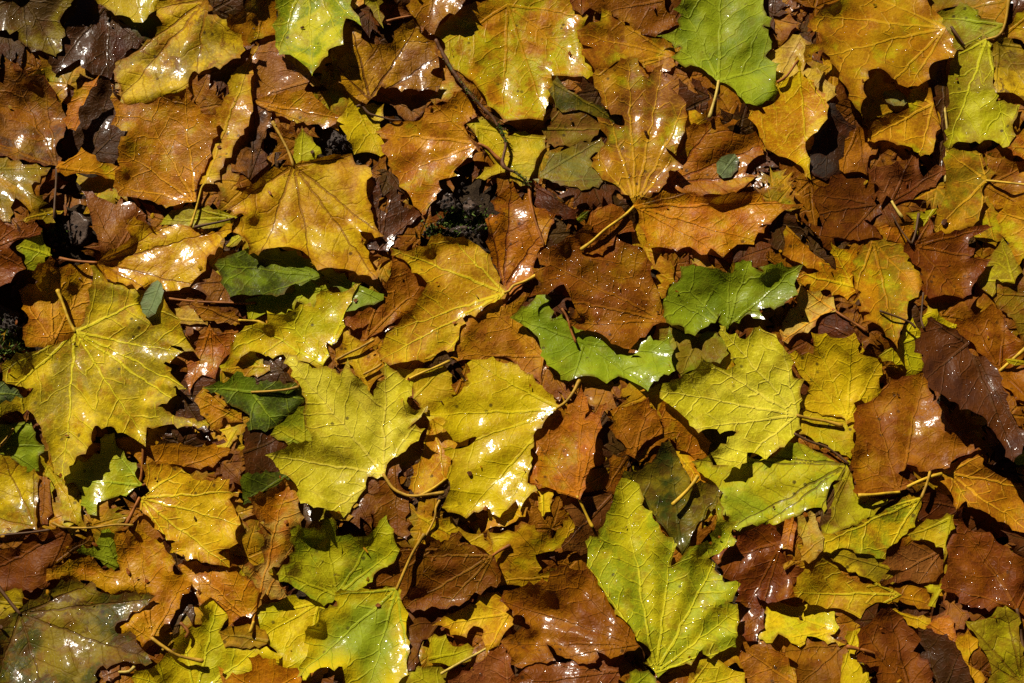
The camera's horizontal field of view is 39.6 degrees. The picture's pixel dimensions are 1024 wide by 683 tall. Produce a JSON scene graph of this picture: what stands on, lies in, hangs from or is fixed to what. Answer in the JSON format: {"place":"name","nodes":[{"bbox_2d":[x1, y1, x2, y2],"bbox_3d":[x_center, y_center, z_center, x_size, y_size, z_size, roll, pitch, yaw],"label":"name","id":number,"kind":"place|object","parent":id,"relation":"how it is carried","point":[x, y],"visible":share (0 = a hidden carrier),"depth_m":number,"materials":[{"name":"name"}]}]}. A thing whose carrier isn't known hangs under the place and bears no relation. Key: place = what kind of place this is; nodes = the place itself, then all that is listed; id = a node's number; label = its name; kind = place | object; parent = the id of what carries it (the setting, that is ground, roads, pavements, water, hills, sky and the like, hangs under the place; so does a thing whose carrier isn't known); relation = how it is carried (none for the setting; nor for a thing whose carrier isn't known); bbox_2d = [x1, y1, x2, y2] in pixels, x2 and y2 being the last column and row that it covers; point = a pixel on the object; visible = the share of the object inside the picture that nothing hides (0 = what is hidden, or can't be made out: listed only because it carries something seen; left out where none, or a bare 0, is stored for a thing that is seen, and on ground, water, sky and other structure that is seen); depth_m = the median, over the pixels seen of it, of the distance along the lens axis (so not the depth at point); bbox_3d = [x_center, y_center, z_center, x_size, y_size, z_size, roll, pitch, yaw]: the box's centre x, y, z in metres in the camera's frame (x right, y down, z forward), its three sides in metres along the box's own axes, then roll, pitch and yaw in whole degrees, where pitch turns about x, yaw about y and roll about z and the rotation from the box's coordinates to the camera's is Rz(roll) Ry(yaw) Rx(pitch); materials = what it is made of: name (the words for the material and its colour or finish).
{"place":"outdoors","nodes":[
{"label":"outdoors","id":0,"kind":"place"},
{"bbox_2d":[0,0,1023,682],"bbox_3d":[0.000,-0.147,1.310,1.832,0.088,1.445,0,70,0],"label":"leaf litter","id":1,"kind":"object","parent":0,"point":[780,180],"visible":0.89,"depth_m":1.29,"materials":[{"name":"plant"}]},
{"bbox_2d":[0,455,39,533],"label":"fallen leaf","id":2,"kind":"object","parent":1,"relation":"on","point":[19,498],"visible":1,"depth_m":1.24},
{"bbox_2d":[0,421,44,472],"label":"fallen leaf","id":3,"kind":"object","parent":1,"relation":"on","point":[20,445],"visible":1,"depth_m":1.25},
{"bbox_2d":[0,157,50,221],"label":"fallen leaf","id":4,"kind":"object","parent":1,"relation":"on","point":[18,178],"visible":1,"depth_m":1.31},
{"bbox_2d":[0,58,65,180],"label":"fallen leaf","id":5,"kind":"object","parent":1,"relation":"on","point":[32,126],"visible":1,"depth_m":1.36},
{"bbox_2d":[0,525,72,592],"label":"fallen leaf","id":6,"kind":"object","parent":1,"relation":"on","point":[28,561],"visible":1,"depth_m":1.22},
{"bbox_2d":[0,0,72,56],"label":"fallen leaf","id":7,"kind":"object","parent":1,"relation":"on","point":[36,25],"visible":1,"depth_m":1.40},
{"bbox_2d":[18,255,92,347],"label":"fallen leaf","id":8,"kind":"object","parent":1,"relation":"on","point":[47,324],"visible":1,"depth_m":1.29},
{"bbox_2d":[0,579,154,682],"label":"fallen leaf","id":9,"kind":"object","parent":1,"relation":"on","point":[77,639],"visible":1,"depth_m":1.19,"materials":[{"name":"plant"}]},
{"bbox_2d":[48,0,115,79],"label":"fallen leaf","id":10,"kind":"object","parent":1,"relation":"on","point":[90,32],"visible":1,"depth_m":1.40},
{"bbox_2d":[61,73,126,163],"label":"fallen leaf","id":11,"kind":"object","parent":1,"relation":"on","point":[97,134],"visible":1,"depth_m":1.37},
{"bbox_2d":[0,265,210,478],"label":"fallen leaf","id":12,"kind":"object","parent":1,"relation":"on","point":[109,368],"visible":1,"depth_m":1.27,"materials":[{"name":"yellow plant"}]},
{"bbox_2d":[82,191,146,253],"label":"fallen leaf","id":13,"kind":"object","parent":1,"relation":"on","point":[109,221],"visible":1,"depth_m":1.33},
{"bbox_2d":[61,433,181,515],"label":"fallen leaf","id":14,"kind":"object","parent":1,"relation":"on","point":[108,471],"visible":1,"depth_m":1.25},
{"bbox_2d":[46,521,203,662],"bbox_3d":[-0.311,0.209,1.208,0.158,0.017,0.084,31,73,11],"label":"fallen leaf","id":15,"kind":"object","parent":1,"relation":"on","point":[142,555],"visible":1,"depth_m":1.21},
{"bbox_2d":[59,216,233,291],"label":"fallen leaf","id":16,"kind":"object","parent":1,"relation":"on","point":[169,258],"visible":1,"depth_m":1.31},
{"bbox_2d":[110,84,217,207],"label":"fallen leaf","id":17,"kind":"object","parent":1,"relation":"on","point":[164,147],"visible":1,"depth_m":1.35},
{"bbox_2d":[115,437,230,489],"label":"fallen leaf","id":18,"kind":"object","parent":1,"relation":"on","point":[181,454],"visible":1,"depth_m":1.25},
{"bbox_2d":[113,0,244,104],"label":"fallen leaf","id":19,"kind":"object","parent":1,"relation":"on","point":[181,46],"visible":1,"depth_m":1.39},
{"bbox_2d":[125,461,240,566],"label":"fallen leaf","id":20,"kind":"object","parent":1,"relation":"on","point":[172,502],"visible":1,"depth_m":1.23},
{"bbox_2d":[131,597,279,682],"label":"fallen leaf","id":21,"kind":"object","parent":1,"relation":"on","point":[204,641],"visible":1,"depth_m":1.19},
{"bbox_2d":[185,324,238,393],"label":"fallen leaf","id":22,"kind":"object","parent":1,"relation":"on","point":[212,350],"visible":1,"depth_m":1.28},
{"bbox_2d":[178,560,259,625],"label":"fallen leaf","id":23,"kind":"object","parent":1,"relation":"on","point":[234,594],"visible":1,"depth_m":1.21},
{"bbox_2d":[189,44,258,226],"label":"fallen leaf","id":24,"kind":"object","parent":1,"relation":"on","point":[233,116],"visible":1,"depth_m":1.36,"materials":[{"name":"plant"}]},
{"bbox_2d":[166,281,330,319],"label":"fallen leaf","id":25,"kind":"object","parent":1,"relation":"on","point":[305,293],"visible":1,"depth_m":1.30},
{"bbox_2d":[229,105,271,179],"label":"fallen leaf","id":26,"kind":"object","parent":1,"relation":"on","point":[248,158],"visible":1,"depth_m":1.35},
{"bbox_2d":[226,0,276,46],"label":"fallen leaf","id":27,"kind":"object","parent":1,"relation":"on","point":[260,16],"visible":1,"depth_m":1.39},
{"bbox_2d":[203,371,305,431],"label":"fallen leaf","id":28,"kind":"object","parent":1,"relation":"on","point":[266,405],"visible":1,"depth_m":1.27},
{"bbox_2d":[215,247,323,296],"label":"fallen leaf","id":29,"kind":"object","parent":1,"relation":"on","point":[276,272],"visible":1,"depth_m":1.31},
{"bbox_2d":[238,478,303,632],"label":"fallen leaf","id":30,"kind":"object","parent":1,"relation":"on","point":[275,508],"visible":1,"depth_m":1.22,"materials":[{"name":"brown plant"}]},
{"bbox_2d":[251,35,310,101],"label":"fallen leaf","id":31,"kind":"object","parent":1,"relation":"on","point":[274,72],"visible":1,"depth_m":1.38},
{"bbox_2d":[256,595,325,679],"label":"fallen leaf","id":32,"kind":"object","parent":1,"relation":"on","point":[285,622],"visible":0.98,"depth_m":1.20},
{"bbox_2d":[230,283,360,367],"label":"fallen leaf","id":33,"kind":"object","parent":1,"relation":"on","point":[305,332],"visible":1,"depth_m":1.29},
{"bbox_2d":[254,89,338,128],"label":"fallen leaf","id":34,"kind":"object","parent":1,"relation":"on","point":[305,107],"visible":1,"depth_m":1.37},
{"bbox_2d":[225,121,382,279],"bbox_3d":[-0.180,-0.124,1.324,0.162,0.019,0.138,21,71,7],"label":"fallen leaf","id":35,"kind":"object","parent":1,"relation":"on","point":[318,211],"visible":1,"depth_m":1.33,"materials":[{"name":"plant"}]},
{"bbox_2d":[272,0,360,74],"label":"fallen leaf","id":36,"kind":"object","parent":1,"relation":"on","point":[314,40],"visible":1,"depth_m":1.38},
{"bbox_2d":[276,515,399,605],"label":"fallen leaf","id":37,"kind":"object","parent":1,"relation":"on","point":[324,565],"visible":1,"depth_m":1.22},
{"bbox_2d":[266,353,444,520],"bbox_3d":[-0.136,0.082,1.245,0.156,0.020,0.158,0,70,0],"label":"fallen leaf","id":38,"kind":"object","parent":1,"relation":"on","point":[359,433],"visible":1,"depth_m":1.25,"materials":[{"name":"plant"}]},
{"bbox_2d":[297,533,425,682],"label":"fallen leaf","id":39,"kind":"object","parent":1,"relation":"on","point":[359,636],"visible":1,"depth_m":1.19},
{"bbox_2d":[336,93,386,156],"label":"fallen leaf","id":40,"kind":"object","parent":1,"relation":"on","point":[360,126],"visible":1,"depth_m":1.36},
{"bbox_2d":[344,247,426,338],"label":"fallen leaf","id":41,"kind":"object","parent":1,"relation":"on","point":[402,293],"visible":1,"depth_m":1.30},
{"bbox_2d":[336,19,441,103],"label":"fallen leaf","id":42,"kind":"object","parent":1,"relation":"on","point":[407,58],"visible":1,"depth_m":1.38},
{"bbox_2d":[364,182,419,250],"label":"fallen leaf","id":43,"kind":"object","parent":1,"relation":"on","point":[394,221],"visible":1,"depth_m":1.33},
{"bbox_2d":[373,462,411,539],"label":"fallen leaf","id":44,"kind":"object","parent":1,"relation":"on","point":[391,504],"visible":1,"depth_m":1.23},
{"bbox_2d":[363,539,442,610],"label":"fallen leaf","id":45,"kind":"object","parent":1,"relation":"on","point":[389,575],"visible":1,"depth_m":1.22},
{"bbox_2d":[395,360,455,415],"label":"fallen leaf","id":46,"kind":"object","parent":1,"relation":"on","point":[432,387],"visible":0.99,"depth_m":1.28,"materials":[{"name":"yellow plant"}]},
{"bbox_2d":[376,91,500,215],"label":"fallen leaf","id":47,"kind":"object","parent":1,"relation":"on","point":[428,150],"visible":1,"depth_m":1.36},
{"bbox_2d":[408,418,469,493],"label":"fallen leaf","id":48,"kind":"object","parent":1,"relation":"on","point":[430,468],"visible":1,"depth_m":1.25,"materials":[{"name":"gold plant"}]},
{"bbox_2d":[373,233,535,364],"bbox_3d":[-0.072,-0.047,1.302,0.162,0.016,0.112,-42,75,-14],"label":"fallen leaf","id":49,"kind":"object","parent":1,"relation":"on","point":[462,271],"visible":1,"depth_m":1.30,"materials":[{"name":"plant"}]},
{"bbox_2d":[403,531,510,612],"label":"fallen leaf","id":50,"kind":"object","parent":1,"relation":"on","point":[457,573],"visible":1,"depth_m":1.21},
{"bbox_2d":[432,592,513,652],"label":"fallen leaf","id":51,"kind":"object","parent":1,"relation":"on","point":[490,615],"visible":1,"depth_m":1.21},
{"bbox_2d":[450,292,543,383],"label":"fallen leaf","id":52,"kind":"object","parent":1,"relation":"on","point":[494,329],"visible":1,"depth_m":1.29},
{"bbox_2d":[426,356,580,517],"bbox_3d":[-0.020,0.082,1.246,0.117,0.020,0.156,20,71,7],"label":"fallen leaf","id":53,"kind":"object","parent":1,"relation":"on","point":[498,410],"visible":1,"depth_m":1.25,"materials":[{"name":"plant"}]},
{"bbox_2d":[465,116,545,185],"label":"fallen leaf","id":54,"kind":"object","parent":1,"relation":"on","point":[525,149],"visible":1,"depth_m":1.36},
{"bbox_2d":[434,0,592,122],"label":"fallen leaf","id":55,"kind":"object","parent":1,"relation":"on","point":[508,58],"visible":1,"depth_m":1.39,"materials":[{"name":"plant"}]},
{"bbox_2d":[485,181,555,306],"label":"fallen leaf","id":56,"kind":"object","parent":1,"relation":"on","point":[513,238],"visible":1,"depth_m":1.33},
{"bbox_2d":[489,517,574,588],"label":"fallen leaf","id":57,"kind":"object","parent":1,"relation":"on","point":[517,563],"visible":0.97,"depth_m":1.22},
{"bbox_2d":[510,660,619,682],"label":"fallen leaf","id":58,"kind":"object","parent":1,"relation":"on","point":[572,671],"visible":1,"depth_m":1.17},
{"bbox_2d":[527,385,607,527],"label":"fallen leaf","id":59,"kind":"object","parent":1,"relation":"on","point":[565,450],"visible":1,"depth_m":1.24,"materials":[{"name":"brown plant"}]},
{"bbox_2d":[533,138,603,189],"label":"fallen leaf","id":60,"kind":"object","parent":1,"relation":"on","point":[571,166],"visible":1,"depth_m":1.35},
{"bbox_2d":[499,565,639,667],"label":"fallen leaf","id":61,"kind":"object","parent":1,"relation":"on","point":[565,611],"visible":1,"depth_m":1.19,"materials":[{"name":"plant"}]},
{"bbox_2d":[541,108,599,146],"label":"fallen leaf","id":62,"kind":"object","parent":1,"relation":"on","point":[562,129],"visible":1,"depth_m":1.37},
{"bbox_2d":[561,491,613,554],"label":"fallen leaf","id":63,"kind":"object","parent":1,"relation":"on","point":[597,508],"visible":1,"depth_m":1.23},
{"bbox_2d":[510,294,674,390],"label":"fallen leaf","id":64,"kind":"object","parent":1,"relation":"on","point":[602,357],"visible":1,"depth_m":1.28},
{"bbox_2d":[529,223,698,352],"bbox_3d":[0.086,-0.036,1.298,0.116,0.023,0.149,-34,73,-11],"label":"fallen leaf","id":65,"kind":"object","parent":1,"relation":"on","point":[626,316],"visible":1,"depth_m":1.30,"materials":[{"name":"plant"}]},
{"bbox_2d":[576,7,674,71],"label":"fallen leaf","id":66,"kind":"object","parent":1,"relation":"on","point":[609,39],"visible":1,"depth_m":1.40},
{"bbox_2d":[580,57,686,250],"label":"fallen leaf","id":67,"kind":"object","parent":1,"relation":"on","point":[632,161],"visible":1,"depth_m":1.36,"materials":[{"name":"plant"}]},
{"bbox_2d":[588,0,678,36],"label":"fallen leaf","id":68,"kind":"object","parent":1,"relation":"on","point":[644,17],"visible":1,"depth_m":1.41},
{"bbox_2d":[607,397,662,457],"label":"fallen leaf","id":69,"kind":"object","parent":1,"relation":"on","point":[634,427],"visible":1,"depth_m":1.25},
{"bbox_2d":[585,478,739,676],"bbox_3d":[0.129,0.198,1.206,0.135,0.021,0.171,0,70,0],"label":"fallen leaf","id":70,"kind":"object","parent":1,"relation":"on","point":[680,611],"visible":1,"depth_m":1.21,"materials":[{"name":"plant"}]},
{"bbox_2d":[621,440,721,554],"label":"fallen leaf","id":71,"kind":"object","parent":1,"relation":"on","point":[662,479],"visible":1,"depth_m":1.24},
{"bbox_2d":[635,401,710,465],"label":"fallen leaf","id":72,"kind":"object","parent":1,"relation":"on","point":[691,440],"visible":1,"depth_m":1.26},
{"bbox_2d":[659,326,729,375],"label":"fallen leaf","id":73,"kind":"object","parent":1,"relation":"on","point":[690,351],"visible":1,"depth_m":1.29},
{"bbox_2d":[668,112,763,195],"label":"fallen leaf","id":74,"kind":"object","parent":1,"relation":"on","point":[706,147],"visible":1,"depth_m":1.35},
{"bbox_2d":[633,190,803,256],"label":"fallen leaf","id":75,"kind":"object","parent":1,"relation":"on","point":[723,225],"visible":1,"depth_m":1.32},
{"bbox_2d":[659,0,779,118],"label":"fallen leaf","id":76,"kind":"object","parent":1,"relation":"on","point":[728,42],"visible":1,"depth_m":1.39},
{"bbox_2d":[663,259,802,335],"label":"fallen leaf","id":77,"kind":"object","parent":1,"relation":"on","point":[702,297],"visible":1,"depth_m":1.29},
{"bbox_2d":[660,325,842,468],"bbox_3d":[0.206,0.052,1.261,0.123,0.022,0.136,-33,73,-11],"label":"fallen leaf","id":78,"kind":"object","parent":1,"relation":"on","point":[752,398],"visible":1,"depth_m":1.27,"materials":[{"name":"plant"}]},
{"bbox_2d":[712,523,803,640],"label":"fallen leaf","id":79,"kind":"object","parent":1,"relation":"on","point":[752,561],"visible":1,"depth_m":1.22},
{"bbox_2d":[738,638,797,682],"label":"fallen leaf","id":80,"kind":"object","parent":1,"relation":"on","point":[761,661],"visible":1,"depth_m":1.18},
{"bbox_2d":[692,442,849,530],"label":"fallen leaf","id":81,"kind":"object","parent":1,"relation":"on","point":[789,480],"visible":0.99,"depth_m":1.24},
{"bbox_2d":[748,56,828,178],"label":"fallen leaf","id":82,"kind":"object","parent":1,"relation":"on","point":[791,121],"visible":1,"depth_m":1.35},
{"bbox_2d":[757,601,844,646],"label":"fallen leaf","id":83,"kind":"object","parent":1,"relation":"on","point":[784,620],"visible":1,"depth_m":1.20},
{"bbox_2d":[767,34,836,101],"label":"fallen leaf","id":84,"kind":"object","parent":1,"relation":"on","point":[789,51],"visible":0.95,"depth_m":1.38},
{"bbox_2d":[785,637,847,682],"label":"fallen leaf","id":85,"kind":"object","parent":1,"relation":"on","point":[820,662],"visible":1,"depth_m":1.18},
{"bbox_2d":[779,284,867,343],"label":"fallen leaf","id":86,"kind":"object","parent":1,"relation":"on","point":[812,307],"visible":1,"depth_m":1.29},
{"bbox_2d":[798,409,854,458],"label":"fallen leaf","id":87,"kind":"object","parent":1,"relation":"on","point":[835,438],"visible":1,"depth_m":1.26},
{"bbox_2d":[798,243,860,299],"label":"fallen leaf","id":88,"kind":"object","parent":1,"relation":"on","point":[838,280],"visible":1,"depth_m":1.30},
{"bbox_2d":[807,101,855,180],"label":"fallen leaf","id":89,"kind":"object","parent":1,"relation":"on","point":[826,152],"visible":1,"depth_m":1.35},
{"bbox_2d":[789,332,882,423],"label":"fallen leaf","id":90,"kind":"object","parent":1,"relation":"on","point":[841,376],"visible":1,"depth_m":1.28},
{"bbox_2d":[801,166,882,251],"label":"fallen leaf","id":91,"kind":"object","parent":1,"relation":"on","point":[846,205],"visible":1,"depth_m":1.33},
{"bbox_2d":[793,558,901,618],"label":"fallen leaf","id":92,"kind":"object","parent":1,"relation":"on","point":[825,584],"visible":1,"depth_m":1.21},
{"bbox_2d":[821,464,887,533],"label":"fallen leaf","id":93,"kind":"object","parent":1,"relation":"on","point":[848,508],"visible":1,"depth_m":1.23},
{"bbox_2d":[822,494,921,558],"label":"fallen leaf","id":94,"kind":"object","parent":1,"relation":"on","point":[878,535],"visible":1,"depth_m":1.22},
{"bbox_2d":[803,0,956,117],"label":"fallen leaf","id":95,"kind":"object","parent":1,"relation":"on","point":[906,43],"visible":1,"depth_m":1.38,"materials":[{"name":"plant"}]},
{"bbox_2d":[850,238,923,347],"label":"fallen leaf","id":96,"kind":"object","parent":1,"relation":"on","point":[886,274],"visible":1,"depth_m":1.30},
{"bbox_2d":[846,607,933,682],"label":"fallen leaf","id":97,"kind":"object","parent":1,"relation":"on","point":[889,647],"visible":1,"depth_m":1.18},
{"bbox_2d":[868,86,940,155],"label":"fallen leaf","id":98,"kind":"object","parent":1,"relation":"on","point":[915,125],"visible":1,"depth_m":1.36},
{"bbox_2d":[867,154,945,217],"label":"fallen leaf","id":99,"kind":"object","parent":1,"relation":"on","point":[891,180],"visible":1,"depth_m":1.34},
{"bbox_2d":[880,539,943,586],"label":"fallen leaf","id":100,"kind":"object","parent":1,"relation":"on","point":[925,565],"visible":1,"depth_m":1.22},
{"bbox_2d":[850,372,980,497],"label":"fallen leaf","id":101,"kind":"object","parent":1,"relation":"on","point":[896,434],"visible":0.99,"depth_m":1.25,"materials":[{"name":"brown plant"}]},
{"bbox_2d":[913,627,971,682],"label":"fallen leaf","id":102,"kind":"object","parent":1,"relation":"on","point":[942,654],"visible":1,"depth_m":1.18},
{"bbox_2d":[903,213,992,298],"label":"fallen leaf","id":103,"kind":"object","parent":1,"relation":"on","point":[945,263],"visible":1,"depth_m":1.31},
{"bbox_2d":[914,317,1023,461],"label":"fallen leaf","id":104,"kind":"object","parent":1,"relation":"on","point":[954,369],"visible":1,"depth_m":1.23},
{"bbox_2d":[938,2,1003,49],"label":"fallen leaf","id":105,"kind":"object","parent":1,"relation":"on","point":[967,22],"visible":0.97,"depth_m":1.40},
{"bbox_2d":[931,453,1023,532],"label":"fallen leaf","id":106,"kind":"object","parent":1,"relation":"on","point":[972,480],"visible":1,"depth_m":1.23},
{"bbox_2d":[932,148,1023,233],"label":"fallen leaf","id":107,"kind":"object","parent":1,"relation":"on","point":[968,177],"visible":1,"depth_m":1.34,"materials":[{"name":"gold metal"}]},
{"bbox_2d":[943,0,1019,148],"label":"fallen leaf","id":108,"kind":"object","parent":1,"relation":"on","point":[977,112],"visible":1,"depth_m":1.37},
{"bbox_2d":[940,505,1023,653],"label":"fallen leaf","id":109,"kind":"object","parent":1,"relation":"on","point":[985,570],"visible":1,"depth_m":1.21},
{"bbox_2d":[953,303,1023,400],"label":"fallen leaf","id":110,"kind":"object","parent":1,"relation":"on","point":[1000,345],"visible":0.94,"depth_m":1.29,"materials":[{"name":"brown plant"}]},
{"bbox_2d":[965,606,1023,682],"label":"fallen leaf","id":111,"kind":"object","parent":1,"relation":"on","point":[998,636],"visible":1,"depth_m":1.18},
{"bbox_2d":[983,154,1023,208],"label":"fallen leaf","id":112,"kind":"object","parent":1,"relation":"on","point":[999,195],"visible":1,"depth_m":1.34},
{"bbox_2d":[992,37,1023,99],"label":"fallen leaf","id":113,"kind":"object","parent":1,"relation":"on","point":[1008,60],"visible":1,"depth_m":1.37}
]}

